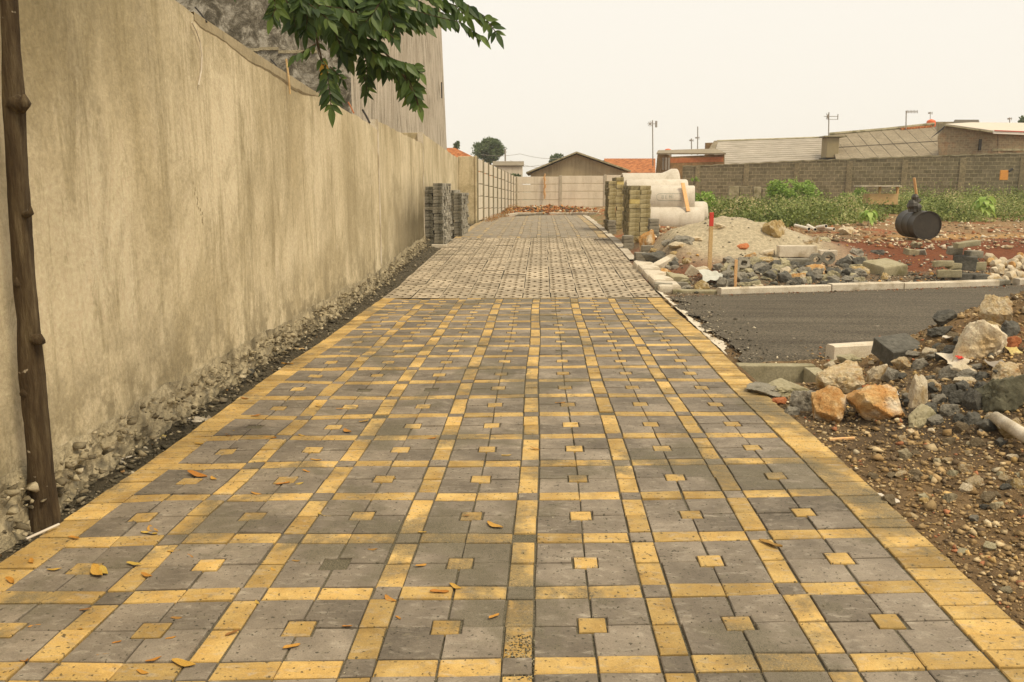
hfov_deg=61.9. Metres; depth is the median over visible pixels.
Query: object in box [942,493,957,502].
rock
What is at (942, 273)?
pile block
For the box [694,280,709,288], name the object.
rock
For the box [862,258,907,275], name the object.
concrete block
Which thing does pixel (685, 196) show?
plank
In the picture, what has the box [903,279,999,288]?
road kerb
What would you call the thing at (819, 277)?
rock
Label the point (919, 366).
rock
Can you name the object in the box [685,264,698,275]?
rock
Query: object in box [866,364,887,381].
rock
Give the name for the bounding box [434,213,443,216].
paving block
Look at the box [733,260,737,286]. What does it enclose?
wooden stake
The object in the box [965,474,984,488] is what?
rock
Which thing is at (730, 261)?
rock
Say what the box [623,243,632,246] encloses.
paving block
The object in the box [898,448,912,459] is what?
rock
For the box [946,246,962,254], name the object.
pile block
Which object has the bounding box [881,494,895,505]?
rock
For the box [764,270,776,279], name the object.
rock
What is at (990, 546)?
rock
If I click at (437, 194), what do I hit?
paving block
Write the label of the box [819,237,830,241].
rock
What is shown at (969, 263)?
pile block
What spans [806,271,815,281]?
rock
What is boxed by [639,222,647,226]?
paving block
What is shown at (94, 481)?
rock
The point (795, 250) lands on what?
kerb block
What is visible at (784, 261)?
rock
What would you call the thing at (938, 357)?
rock
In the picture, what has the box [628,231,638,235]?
paving block
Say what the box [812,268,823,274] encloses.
rock
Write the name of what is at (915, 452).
rock
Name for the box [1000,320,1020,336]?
rock
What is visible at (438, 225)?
paving block
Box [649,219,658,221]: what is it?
paving block
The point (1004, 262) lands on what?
rock
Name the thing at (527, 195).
precast fence
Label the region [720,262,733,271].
rock
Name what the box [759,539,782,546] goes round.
fallen leaf
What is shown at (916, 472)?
rock
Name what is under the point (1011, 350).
litter
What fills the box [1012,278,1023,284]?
road kerb
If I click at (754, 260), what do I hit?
rock
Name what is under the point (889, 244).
field rubble
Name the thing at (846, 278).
rock
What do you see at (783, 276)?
rock
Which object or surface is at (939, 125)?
dark roofed house
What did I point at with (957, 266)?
pile block
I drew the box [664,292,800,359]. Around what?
road edge grit
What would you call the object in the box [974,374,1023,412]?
rock
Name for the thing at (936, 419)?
rock
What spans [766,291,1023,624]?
mound gravel
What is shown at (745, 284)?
rock
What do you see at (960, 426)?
rock
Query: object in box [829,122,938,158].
sheet roofed house
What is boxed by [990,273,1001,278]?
rock
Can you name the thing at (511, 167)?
white shed
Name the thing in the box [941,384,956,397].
rock
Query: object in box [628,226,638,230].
paving block
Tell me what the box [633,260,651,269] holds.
edge block
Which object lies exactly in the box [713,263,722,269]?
rock
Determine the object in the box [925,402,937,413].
rock
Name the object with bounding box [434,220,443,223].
paving block
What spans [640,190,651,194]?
paving block
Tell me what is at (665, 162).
brown shed
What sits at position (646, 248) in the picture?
paving block
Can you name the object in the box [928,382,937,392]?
rock
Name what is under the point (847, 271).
rock
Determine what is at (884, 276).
rock
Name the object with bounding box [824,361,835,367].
rock
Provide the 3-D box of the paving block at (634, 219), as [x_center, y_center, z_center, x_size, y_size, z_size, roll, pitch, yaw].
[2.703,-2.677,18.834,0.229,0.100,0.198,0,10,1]
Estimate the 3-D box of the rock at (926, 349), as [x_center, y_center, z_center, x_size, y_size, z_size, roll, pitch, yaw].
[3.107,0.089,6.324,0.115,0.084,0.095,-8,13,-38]
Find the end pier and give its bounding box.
[458,156,476,223]
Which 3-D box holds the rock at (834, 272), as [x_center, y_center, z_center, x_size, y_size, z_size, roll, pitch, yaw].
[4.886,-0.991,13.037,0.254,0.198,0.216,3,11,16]
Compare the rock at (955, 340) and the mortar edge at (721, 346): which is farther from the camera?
the mortar edge at (721, 346)
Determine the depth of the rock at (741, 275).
12.78 m
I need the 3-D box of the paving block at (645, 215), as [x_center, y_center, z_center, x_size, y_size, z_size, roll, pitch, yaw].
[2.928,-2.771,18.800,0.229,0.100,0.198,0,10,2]
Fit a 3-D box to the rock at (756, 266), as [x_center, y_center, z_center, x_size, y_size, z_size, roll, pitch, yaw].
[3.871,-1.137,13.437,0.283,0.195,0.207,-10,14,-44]
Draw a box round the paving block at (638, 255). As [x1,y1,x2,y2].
[635,252,645,257]
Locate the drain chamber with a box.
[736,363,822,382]
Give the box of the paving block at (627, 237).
[623,236,632,238]
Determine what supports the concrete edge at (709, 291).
on the ground at (732, 234)
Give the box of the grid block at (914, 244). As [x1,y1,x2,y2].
[910,241,922,247]
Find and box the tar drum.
[895,210,941,239]
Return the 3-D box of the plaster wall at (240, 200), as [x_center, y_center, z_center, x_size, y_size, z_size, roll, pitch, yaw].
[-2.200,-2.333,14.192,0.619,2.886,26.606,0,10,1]
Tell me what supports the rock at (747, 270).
on the ground at (732, 234)
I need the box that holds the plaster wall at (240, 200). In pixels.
[0,0,457,552]
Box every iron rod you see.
[195,7,206,22]
[362,109,370,122]
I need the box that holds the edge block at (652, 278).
[648,274,673,286]
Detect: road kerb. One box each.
[717,284,830,294]
[825,341,873,359]
[827,281,903,290]
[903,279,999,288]
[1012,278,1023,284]
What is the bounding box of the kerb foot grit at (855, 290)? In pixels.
[678,285,1022,297]
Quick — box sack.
[936,353,977,364]
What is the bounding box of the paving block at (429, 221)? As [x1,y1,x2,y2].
[425,220,433,223]
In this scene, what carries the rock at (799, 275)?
on the ground at (732, 234)
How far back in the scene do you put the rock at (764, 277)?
12.91 m
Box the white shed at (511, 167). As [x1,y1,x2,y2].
[493,161,523,198]
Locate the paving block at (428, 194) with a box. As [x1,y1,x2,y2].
[425,193,432,196]
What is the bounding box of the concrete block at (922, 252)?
[916,249,926,254]
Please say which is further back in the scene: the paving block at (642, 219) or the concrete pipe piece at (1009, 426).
the paving block at (642, 219)
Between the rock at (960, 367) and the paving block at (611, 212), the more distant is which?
the paving block at (611, 212)
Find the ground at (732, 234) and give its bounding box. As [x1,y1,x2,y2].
[0,206,1023,628]
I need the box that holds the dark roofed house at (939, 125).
[935,120,978,133]
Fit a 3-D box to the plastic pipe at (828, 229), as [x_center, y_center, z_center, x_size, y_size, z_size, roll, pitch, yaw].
[7.536,-2.693,20.503,0.084,0.083,0.550,-4,10,-22]
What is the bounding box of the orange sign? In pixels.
[999,168,1013,179]
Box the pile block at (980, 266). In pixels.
[976,262,986,270]
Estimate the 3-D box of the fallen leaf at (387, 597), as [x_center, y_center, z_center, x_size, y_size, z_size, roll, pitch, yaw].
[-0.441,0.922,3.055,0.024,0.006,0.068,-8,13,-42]
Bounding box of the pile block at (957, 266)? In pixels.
[945,263,961,268]
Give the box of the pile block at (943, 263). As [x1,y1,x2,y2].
[932,260,953,266]
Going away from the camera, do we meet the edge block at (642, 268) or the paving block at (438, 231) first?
the edge block at (642, 268)
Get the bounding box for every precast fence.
[477,157,516,222]
[517,175,620,207]
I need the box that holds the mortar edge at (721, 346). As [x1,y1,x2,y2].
[658,291,727,355]
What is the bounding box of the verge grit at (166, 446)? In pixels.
[0,223,473,562]
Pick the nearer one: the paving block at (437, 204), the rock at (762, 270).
the rock at (762, 270)
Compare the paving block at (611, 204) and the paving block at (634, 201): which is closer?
the paving block at (634, 201)
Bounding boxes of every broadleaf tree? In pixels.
[453,141,459,148]
[471,137,506,164]
[549,153,563,161]
[1018,115,1023,122]
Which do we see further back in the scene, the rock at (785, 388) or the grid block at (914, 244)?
the grid block at (914, 244)
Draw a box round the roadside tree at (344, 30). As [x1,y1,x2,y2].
[0,0,505,532]
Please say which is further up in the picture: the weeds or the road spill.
the weeds
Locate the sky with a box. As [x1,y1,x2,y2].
[441,0,1023,184]
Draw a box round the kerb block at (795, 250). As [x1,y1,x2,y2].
[776,245,816,257]
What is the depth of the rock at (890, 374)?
6.18 m
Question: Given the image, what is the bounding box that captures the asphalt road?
[670,285,1023,362]
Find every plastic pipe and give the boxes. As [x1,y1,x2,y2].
[794,224,810,230]
[806,224,816,230]
[815,224,827,228]
[817,227,834,230]
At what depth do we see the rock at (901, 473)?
4.36 m
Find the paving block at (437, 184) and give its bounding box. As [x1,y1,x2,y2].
[433,183,442,185]
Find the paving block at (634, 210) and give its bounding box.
[629,208,639,212]
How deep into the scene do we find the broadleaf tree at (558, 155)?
106.91 m
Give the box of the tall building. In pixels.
[175,0,446,149]
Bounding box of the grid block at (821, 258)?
[809,252,834,264]
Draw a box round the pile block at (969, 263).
[953,255,977,270]
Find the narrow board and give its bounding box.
[913,178,917,194]
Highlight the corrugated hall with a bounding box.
[705,136,821,163]
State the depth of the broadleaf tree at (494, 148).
87.03 m
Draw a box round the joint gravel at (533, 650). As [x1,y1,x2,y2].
[503,635,534,681]
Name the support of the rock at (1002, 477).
on the ground at (732, 234)
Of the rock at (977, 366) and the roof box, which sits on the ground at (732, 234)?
the rock at (977, 366)
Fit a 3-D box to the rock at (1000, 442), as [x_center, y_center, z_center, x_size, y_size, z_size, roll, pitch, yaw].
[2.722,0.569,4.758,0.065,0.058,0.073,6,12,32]
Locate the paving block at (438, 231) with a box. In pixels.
[434,230,443,233]
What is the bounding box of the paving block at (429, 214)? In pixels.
[425,213,433,216]
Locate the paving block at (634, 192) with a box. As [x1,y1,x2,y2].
[629,190,640,194]
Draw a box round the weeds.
[695,177,1023,227]
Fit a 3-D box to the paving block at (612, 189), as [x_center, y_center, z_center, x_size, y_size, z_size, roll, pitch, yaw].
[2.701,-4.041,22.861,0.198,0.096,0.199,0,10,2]
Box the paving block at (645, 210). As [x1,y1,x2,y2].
[640,208,650,212]
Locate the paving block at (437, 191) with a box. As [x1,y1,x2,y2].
[433,190,442,192]
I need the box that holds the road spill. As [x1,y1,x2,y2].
[800,340,829,358]
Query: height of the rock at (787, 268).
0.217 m
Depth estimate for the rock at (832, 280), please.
12.49 m
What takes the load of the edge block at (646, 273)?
on the ground at (732, 234)
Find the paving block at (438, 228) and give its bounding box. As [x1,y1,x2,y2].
[433,227,443,229]
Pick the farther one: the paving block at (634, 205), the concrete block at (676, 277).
the paving block at (634, 205)
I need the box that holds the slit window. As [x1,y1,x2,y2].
[978,139,981,149]
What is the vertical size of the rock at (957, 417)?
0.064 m
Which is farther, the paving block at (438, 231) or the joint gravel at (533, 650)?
the paving block at (438, 231)
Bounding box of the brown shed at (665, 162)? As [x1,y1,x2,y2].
[656,148,725,178]
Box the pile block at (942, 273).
[936,269,961,277]
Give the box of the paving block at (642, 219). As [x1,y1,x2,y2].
[640,217,647,221]
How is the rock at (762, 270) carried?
on the ground at (732, 234)
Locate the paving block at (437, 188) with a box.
[433,186,442,189]
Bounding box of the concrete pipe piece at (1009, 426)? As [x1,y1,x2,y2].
[989,412,1023,442]
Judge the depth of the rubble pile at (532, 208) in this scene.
37.07 m
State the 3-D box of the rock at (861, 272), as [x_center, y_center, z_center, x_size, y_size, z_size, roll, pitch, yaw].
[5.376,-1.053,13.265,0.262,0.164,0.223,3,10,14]
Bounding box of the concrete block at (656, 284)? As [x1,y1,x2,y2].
[654,282,672,291]
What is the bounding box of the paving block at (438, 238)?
[434,237,443,239]
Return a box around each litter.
[984,359,1003,366]
[1005,347,1022,354]
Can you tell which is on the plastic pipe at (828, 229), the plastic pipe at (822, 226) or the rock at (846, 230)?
the plastic pipe at (822, 226)
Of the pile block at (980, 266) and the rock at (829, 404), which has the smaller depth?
the rock at (829, 404)
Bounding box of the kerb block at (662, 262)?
[651,254,676,267]
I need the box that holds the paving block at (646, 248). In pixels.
[642,246,653,250]
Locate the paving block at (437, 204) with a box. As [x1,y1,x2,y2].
[433,203,442,206]
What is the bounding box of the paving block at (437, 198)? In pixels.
[433,197,442,199]
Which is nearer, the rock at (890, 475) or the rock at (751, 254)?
the rock at (890, 475)
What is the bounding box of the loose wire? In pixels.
[191,22,202,84]
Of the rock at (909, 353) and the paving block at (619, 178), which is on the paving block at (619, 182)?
the paving block at (619, 178)
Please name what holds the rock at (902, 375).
on the ground at (732, 234)
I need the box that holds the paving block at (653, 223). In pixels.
[649,222,658,225]
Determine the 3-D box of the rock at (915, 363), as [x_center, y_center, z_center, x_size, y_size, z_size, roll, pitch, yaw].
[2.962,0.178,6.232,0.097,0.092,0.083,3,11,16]
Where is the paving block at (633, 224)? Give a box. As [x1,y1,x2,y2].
[628,222,638,226]
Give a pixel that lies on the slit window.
(980, 140)
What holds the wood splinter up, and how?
on the ground at (732, 234)
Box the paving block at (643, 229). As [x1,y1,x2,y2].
[639,226,647,230]
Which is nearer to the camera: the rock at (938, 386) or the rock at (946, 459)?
the rock at (946, 459)
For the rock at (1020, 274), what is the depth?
13.51 m
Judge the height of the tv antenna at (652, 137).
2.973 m
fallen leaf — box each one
[5,576,13,582]
[90,563,102,574]
[99,565,107,573]
[126,561,141,564]
[137,669,147,673]
[141,572,151,576]
[145,656,161,660]
[172,658,195,666]
[187,470,206,476]
[283,643,299,648]
[385,594,395,601]
[430,589,448,592]
[449,583,460,588]
[487,521,502,527]
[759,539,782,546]
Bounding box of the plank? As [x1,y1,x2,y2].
[681,183,689,210]
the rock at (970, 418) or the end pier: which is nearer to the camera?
the rock at (970, 418)
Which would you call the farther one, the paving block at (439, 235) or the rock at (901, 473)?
the paving block at (439, 235)
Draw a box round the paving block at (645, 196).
[641,195,650,198]
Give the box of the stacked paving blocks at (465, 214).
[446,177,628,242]
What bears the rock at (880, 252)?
on the ground at (732, 234)
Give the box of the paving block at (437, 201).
[433,200,442,202]
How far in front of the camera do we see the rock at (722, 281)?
12.33 m
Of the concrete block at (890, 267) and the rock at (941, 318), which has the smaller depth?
the rock at (941, 318)
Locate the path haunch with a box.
[582,215,633,260]
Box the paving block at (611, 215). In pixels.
[608,214,615,217]
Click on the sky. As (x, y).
(587, 77)
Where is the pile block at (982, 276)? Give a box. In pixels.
[972,273,989,279]
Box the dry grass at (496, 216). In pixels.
[482,204,521,221]
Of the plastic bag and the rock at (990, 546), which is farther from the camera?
the plastic bag
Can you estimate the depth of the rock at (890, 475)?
4.38 m
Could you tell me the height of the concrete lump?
0.082 m
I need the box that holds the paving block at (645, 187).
[640,186,650,189]
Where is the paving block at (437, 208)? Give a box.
[433,207,442,209]
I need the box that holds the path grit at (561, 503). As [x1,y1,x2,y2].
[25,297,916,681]
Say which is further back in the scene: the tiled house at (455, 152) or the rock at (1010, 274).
the tiled house at (455, 152)
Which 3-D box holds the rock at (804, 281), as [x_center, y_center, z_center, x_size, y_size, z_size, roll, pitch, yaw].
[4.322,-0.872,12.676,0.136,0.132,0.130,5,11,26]
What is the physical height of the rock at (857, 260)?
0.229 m
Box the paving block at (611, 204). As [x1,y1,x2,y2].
[608,203,615,206]
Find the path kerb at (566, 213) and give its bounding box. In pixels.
[497,212,597,216]
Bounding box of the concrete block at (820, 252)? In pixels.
[817,250,837,255]
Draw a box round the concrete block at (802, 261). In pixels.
[786,258,810,264]
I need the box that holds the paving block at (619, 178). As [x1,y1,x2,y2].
[616,177,623,180]
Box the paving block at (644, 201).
[640,199,649,203]
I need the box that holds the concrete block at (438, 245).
[431,244,446,247]
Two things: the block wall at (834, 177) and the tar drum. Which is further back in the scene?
the block wall at (834, 177)
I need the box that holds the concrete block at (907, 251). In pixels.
[903,248,919,254]
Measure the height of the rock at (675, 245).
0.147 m
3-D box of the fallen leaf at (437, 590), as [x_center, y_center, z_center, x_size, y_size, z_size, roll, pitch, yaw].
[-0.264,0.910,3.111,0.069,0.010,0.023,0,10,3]
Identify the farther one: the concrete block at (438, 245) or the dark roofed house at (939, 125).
the dark roofed house at (939, 125)
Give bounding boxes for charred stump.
[906,194,921,212]
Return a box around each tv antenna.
[648,120,656,165]
[824,112,837,135]
[905,110,917,129]
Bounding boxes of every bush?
[695,190,717,208]
[765,176,821,202]
[838,187,868,198]
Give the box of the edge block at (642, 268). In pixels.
[638,264,660,274]
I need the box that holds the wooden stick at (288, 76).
[285,59,290,93]
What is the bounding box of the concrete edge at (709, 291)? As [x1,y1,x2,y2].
[673,289,716,293]
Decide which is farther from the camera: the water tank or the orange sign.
the water tank
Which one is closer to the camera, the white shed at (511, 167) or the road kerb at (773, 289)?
the road kerb at (773, 289)
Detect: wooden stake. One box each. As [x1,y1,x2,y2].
[707,212,713,269]
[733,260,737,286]
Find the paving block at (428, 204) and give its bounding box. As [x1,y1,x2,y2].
[425,203,432,206]
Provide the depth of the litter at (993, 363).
5.74 m
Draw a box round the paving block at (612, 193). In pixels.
[609,192,616,195]
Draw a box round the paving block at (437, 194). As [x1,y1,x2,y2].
[433,193,442,196]
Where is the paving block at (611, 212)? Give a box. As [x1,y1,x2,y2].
[607,210,614,213]
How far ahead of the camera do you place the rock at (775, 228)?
15.26 m
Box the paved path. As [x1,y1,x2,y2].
[0,215,1023,681]
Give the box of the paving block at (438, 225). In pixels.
[434,224,443,226]
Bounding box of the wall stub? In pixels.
[728,186,770,204]
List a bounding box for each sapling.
[858,210,877,225]
[970,196,996,218]
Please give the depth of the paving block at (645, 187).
18.61 m
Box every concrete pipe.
[620,169,679,202]
[626,179,687,185]
[639,207,703,226]
[644,185,694,206]
[695,202,707,219]
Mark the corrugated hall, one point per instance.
(740, 151)
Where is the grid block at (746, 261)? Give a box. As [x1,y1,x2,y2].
[727,258,750,272]
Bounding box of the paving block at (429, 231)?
[425,230,433,233]
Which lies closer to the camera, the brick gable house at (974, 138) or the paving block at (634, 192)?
the paving block at (634, 192)
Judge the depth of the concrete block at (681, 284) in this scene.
12.44 m
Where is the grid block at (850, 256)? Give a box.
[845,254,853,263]
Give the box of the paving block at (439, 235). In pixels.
[434,234,444,236]
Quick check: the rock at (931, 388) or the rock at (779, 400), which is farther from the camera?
the rock at (779, 400)
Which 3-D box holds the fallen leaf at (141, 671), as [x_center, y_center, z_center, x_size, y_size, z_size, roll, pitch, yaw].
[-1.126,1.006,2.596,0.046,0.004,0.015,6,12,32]
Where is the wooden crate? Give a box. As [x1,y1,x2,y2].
[854,186,901,204]
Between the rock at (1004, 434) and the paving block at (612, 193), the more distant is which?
the paving block at (612, 193)
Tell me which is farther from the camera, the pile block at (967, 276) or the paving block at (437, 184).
the paving block at (437, 184)
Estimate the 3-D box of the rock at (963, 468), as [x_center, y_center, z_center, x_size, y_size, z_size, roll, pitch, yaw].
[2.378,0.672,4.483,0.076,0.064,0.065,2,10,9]
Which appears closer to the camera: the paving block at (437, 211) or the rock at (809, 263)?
the rock at (809, 263)
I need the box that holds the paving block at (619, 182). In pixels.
[616,181,623,184]
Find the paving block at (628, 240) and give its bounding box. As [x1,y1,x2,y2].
[624,239,632,242]
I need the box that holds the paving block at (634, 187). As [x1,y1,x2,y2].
[630,186,639,189]
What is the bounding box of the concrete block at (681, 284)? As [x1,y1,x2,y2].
[677,282,688,286]
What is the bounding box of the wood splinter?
[829,437,854,440]
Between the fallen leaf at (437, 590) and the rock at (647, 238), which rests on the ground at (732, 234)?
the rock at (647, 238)
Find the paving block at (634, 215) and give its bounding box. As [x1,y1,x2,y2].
[629,213,639,217]
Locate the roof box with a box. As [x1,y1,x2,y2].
[818,136,846,159]
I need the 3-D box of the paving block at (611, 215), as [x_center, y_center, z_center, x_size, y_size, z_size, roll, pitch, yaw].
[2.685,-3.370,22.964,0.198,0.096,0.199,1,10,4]
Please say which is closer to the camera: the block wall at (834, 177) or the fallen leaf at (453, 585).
the fallen leaf at (453, 585)
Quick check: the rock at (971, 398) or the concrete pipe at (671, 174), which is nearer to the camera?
the rock at (971, 398)
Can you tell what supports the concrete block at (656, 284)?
on the ground at (732, 234)
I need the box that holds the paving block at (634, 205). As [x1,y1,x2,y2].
[629,204,639,207]
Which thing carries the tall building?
on the ground at (732, 234)
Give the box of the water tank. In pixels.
[926,119,936,130]
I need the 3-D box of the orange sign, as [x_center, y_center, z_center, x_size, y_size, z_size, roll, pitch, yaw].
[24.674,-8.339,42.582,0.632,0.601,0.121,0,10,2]
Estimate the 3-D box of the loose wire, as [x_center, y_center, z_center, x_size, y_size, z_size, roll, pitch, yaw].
[-2.106,-1.917,5.721,0.009,0.397,0.146,0,10,2]
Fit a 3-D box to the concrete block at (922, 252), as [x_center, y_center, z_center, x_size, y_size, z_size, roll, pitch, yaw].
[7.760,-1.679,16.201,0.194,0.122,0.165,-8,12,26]
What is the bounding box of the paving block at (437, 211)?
[433,210,442,213]
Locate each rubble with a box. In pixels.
[0,220,454,548]
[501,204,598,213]
[598,208,1023,250]
[660,200,1022,509]
[664,217,1023,293]
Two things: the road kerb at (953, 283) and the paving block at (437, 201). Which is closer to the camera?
the road kerb at (953, 283)
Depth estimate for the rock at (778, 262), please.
13.46 m
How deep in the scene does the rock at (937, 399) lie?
5.45 m
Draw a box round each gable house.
[526,151,630,191]
[931,122,1023,154]
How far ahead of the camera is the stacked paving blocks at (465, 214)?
21.55 m
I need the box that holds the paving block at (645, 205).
[640,204,650,207]
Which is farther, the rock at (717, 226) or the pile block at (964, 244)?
the rock at (717, 226)
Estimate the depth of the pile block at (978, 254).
13.30 m
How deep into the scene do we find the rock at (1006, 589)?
3.16 m
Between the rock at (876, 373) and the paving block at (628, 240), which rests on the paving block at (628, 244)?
the paving block at (628, 240)
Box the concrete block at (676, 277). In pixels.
[666,272,688,281]
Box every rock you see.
[88,473,96,484]
[639,229,654,250]
[641,251,665,262]
[661,239,670,246]
[668,235,694,245]
[668,261,678,265]
[669,241,685,248]
[681,285,691,288]
[682,258,691,263]
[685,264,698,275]
[693,236,702,240]
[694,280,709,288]
[696,266,708,273]
[707,223,725,229]
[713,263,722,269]
[716,276,727,286]
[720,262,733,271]
[721,269,732,275]
[722,256,733,262]
[725,259,736,262]
[727,277,733,286]
[730,272,747,281]
[737,243,748,248]
[738,282,750,286]
[740,268,753,272]
[740,278,753,281]
[744,252,756,256]
[745,381,780,396]
[747,272,757,277]
[749,256,761,265]
[750,280,760,285]
[752,262,765,270]
[754,266,771,273]
[759,249,775,256]
[759,256,773,261]
[760,276,774,280]
[762,220,785,237]
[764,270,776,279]
[767,378,808,396]
[769,260,781,265]
[771,264,784,272]
[772,397,786,404]
[777,271,791,282]
[779,257,789,266]
[780,266,790,272]
[784,406,799,414]
[788,277,801,284]
[789,390,815,410]
[790,261,800,267]
[792,273,806,277]
[796,266,812,272]
[800,277,811,283]
[800,278,807,284]
[802,239,813,243]
[803,262,817,266]
[805,264,825,273]
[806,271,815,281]
[811,385,846,423]
[812,236,819,243]
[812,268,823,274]
[815,273,823,280]
[815,360,864,393]
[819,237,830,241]
[822,274,833,279]
[824,278,839,283]
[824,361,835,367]
[825,268,841,274]
[827,270,839,276]
[827,274,841,279]
[835,257,850,265]
[836,353,862,362]
[838,226,854,234]
[841,275,853,281]
[842,267,854,275]
[846,384,904,419]
[849,248,863,255]
[849,264,862,267]
[851,266,869,274]
[852,257,865,263]
[854,268,867,276]
[854,277,865,281]
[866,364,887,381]
[867,471,878,478]
[870,250,884,254]
[880,272,888,279]
[880,374,886,382]
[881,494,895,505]
[884,367,899,382]
[887,472,895,477]
[890,356,910,369]
[894,470,908,477]
[897,435,906,442]
[898,372,906,379]
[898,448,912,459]
[902,393,907,398]
[903,398,909,406]
[905,350,919,357]
[908,374,927,407]
[908,404,935,428]
[908,469,923,477]
[910,360,919,370]
[910,362,925,370]
[911,450,920,455]
[915,358,928,366]
[918,352,933,359]
[918,492,929,498]
[922,347,936,353]
[925,375,935,379]
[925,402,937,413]
[926,326,952,336]
[926,351,937,358]
[927,379,940,391]
[927,414,943,424]
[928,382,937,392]
[931,393,946,404]
[932,309,957,326]
[935,351,943,360]
[936,343,945,351]
[937,365,957,379]
[940,404,959,415]
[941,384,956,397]
[941,437,955,444]
[942,345,955,359]
[942,457,952,462]
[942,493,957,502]
[946,331,959,340]
[947,470,958,475]
[948,389,964,403]
[950,363,976,371]
[952,320,1007,360]
[952,413,963,422]
[953,336,958,344]
[953,376,975,382]
[954,368,976,377]
[955,380,969,391]
[955,421,968,431]
[957,548,969,553]
[958,464,973,472]
[959,482,972,493]
[962,387,981,409]
[963,411,981,425]
[964,450,972,454]
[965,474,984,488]
[969,437,985,446]
[969,515,978,521]
[970,363,981,369]
[973,381,985,388]
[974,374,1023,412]
[975,371,989,380]
[975,418,995,431]
[979,294,1012,324]
[979,504,988,508]
[980,491,995,503]
[983,253,997,260]
[983,541,996,550]
[987,275,995,278]
[987,321,1001,327]
[990,259,1000,266]
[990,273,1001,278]
[991,361,1020,379]
[993,437,1006,446]
[995,420,1023,438]
[996,263,1004,273]
[997,473,1010,481]
[999,586,1012,592]
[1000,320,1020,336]
[1000,483,1011,489]
[1001,260,1006,268]
[1004,271,1016,279]
[1006,336,1021,346]
[1006,454,1018,459]
[1008,258,1018,262]
[1010,478,1023,488]
[1012,417,1021,423]
[1013,254,1023,261]
[1016,271,1023,277]
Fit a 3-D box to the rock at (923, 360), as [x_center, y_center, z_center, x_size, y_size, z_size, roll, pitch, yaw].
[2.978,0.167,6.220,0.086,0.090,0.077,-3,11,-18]
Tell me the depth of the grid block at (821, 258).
13.65 m
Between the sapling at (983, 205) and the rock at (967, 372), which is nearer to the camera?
the rock at (967, 372)
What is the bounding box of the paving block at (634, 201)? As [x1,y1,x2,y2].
[629,199,639,203]
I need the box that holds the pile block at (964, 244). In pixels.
[953,240,980,247]
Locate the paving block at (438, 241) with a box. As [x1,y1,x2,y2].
[434,240,443,243]
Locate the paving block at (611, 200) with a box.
[608,199,615,202]
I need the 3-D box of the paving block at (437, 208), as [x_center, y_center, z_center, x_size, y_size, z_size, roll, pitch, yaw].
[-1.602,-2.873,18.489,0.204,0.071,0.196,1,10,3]
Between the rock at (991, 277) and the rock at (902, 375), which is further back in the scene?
the rock at (991, 277)
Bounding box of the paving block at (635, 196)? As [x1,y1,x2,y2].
[630,195,640,198]
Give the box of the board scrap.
[188,415,210,421]
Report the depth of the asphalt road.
9.93 m
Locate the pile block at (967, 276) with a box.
[951,273,980,279]
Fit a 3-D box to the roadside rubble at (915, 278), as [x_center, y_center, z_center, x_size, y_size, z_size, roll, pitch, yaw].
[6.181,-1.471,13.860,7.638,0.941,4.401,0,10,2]
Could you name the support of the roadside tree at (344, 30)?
on the ground at (732, 234)
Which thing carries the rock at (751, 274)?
on the ground at (732, 234)
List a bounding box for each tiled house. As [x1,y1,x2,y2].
[447,148,494,197]
[603,158,654,172]
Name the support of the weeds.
on the ground at (732, 234)
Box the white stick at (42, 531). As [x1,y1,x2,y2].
[25,523,59,539]
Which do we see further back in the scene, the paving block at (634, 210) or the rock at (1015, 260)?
the paving block at (634, 210)
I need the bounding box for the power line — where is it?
[481,154,558,166]
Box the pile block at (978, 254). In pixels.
[963,250,983,257]
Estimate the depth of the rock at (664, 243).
15.26 m
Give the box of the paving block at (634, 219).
[629,217,639,221]
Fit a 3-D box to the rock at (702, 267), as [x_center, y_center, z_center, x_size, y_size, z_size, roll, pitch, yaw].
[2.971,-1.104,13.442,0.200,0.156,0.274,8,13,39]
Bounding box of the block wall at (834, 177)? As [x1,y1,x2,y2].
[682,152,1023,202]
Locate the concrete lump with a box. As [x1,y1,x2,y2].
[995,279,1010,284]
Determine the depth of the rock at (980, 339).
5.92 m
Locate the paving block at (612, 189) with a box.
[609,188,616,191]
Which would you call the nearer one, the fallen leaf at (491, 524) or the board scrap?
the fallen leaf at (491, 524)
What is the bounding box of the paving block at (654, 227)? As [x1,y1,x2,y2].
[649,226,658,229]
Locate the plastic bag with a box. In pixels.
[699,269,722,281]
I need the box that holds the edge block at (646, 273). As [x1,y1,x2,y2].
[643,270,664,280]
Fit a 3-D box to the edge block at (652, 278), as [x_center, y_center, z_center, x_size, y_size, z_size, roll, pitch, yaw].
[2.259,-0.910,12.950,0.322,0.146,0.543,0,12,1]
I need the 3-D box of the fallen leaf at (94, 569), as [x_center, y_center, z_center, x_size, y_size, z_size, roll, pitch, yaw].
[-1.599,0.880,3.279,0.040,0.009,0.122,-6,12,-29]
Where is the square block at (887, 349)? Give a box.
[871,333,919,365]
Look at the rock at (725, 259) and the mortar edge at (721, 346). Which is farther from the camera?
the rock at (725, 259)
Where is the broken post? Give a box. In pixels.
[543,173,545,198]
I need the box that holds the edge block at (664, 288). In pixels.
[655,281,680,292]
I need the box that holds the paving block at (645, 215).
[640,213,650,217]
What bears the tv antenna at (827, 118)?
on the sheet roofed house at (911, 140)
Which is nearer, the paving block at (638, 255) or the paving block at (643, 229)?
the paving block at (638, 255)
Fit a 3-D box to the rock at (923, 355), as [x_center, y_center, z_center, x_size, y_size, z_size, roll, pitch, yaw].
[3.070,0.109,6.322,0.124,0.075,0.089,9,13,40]

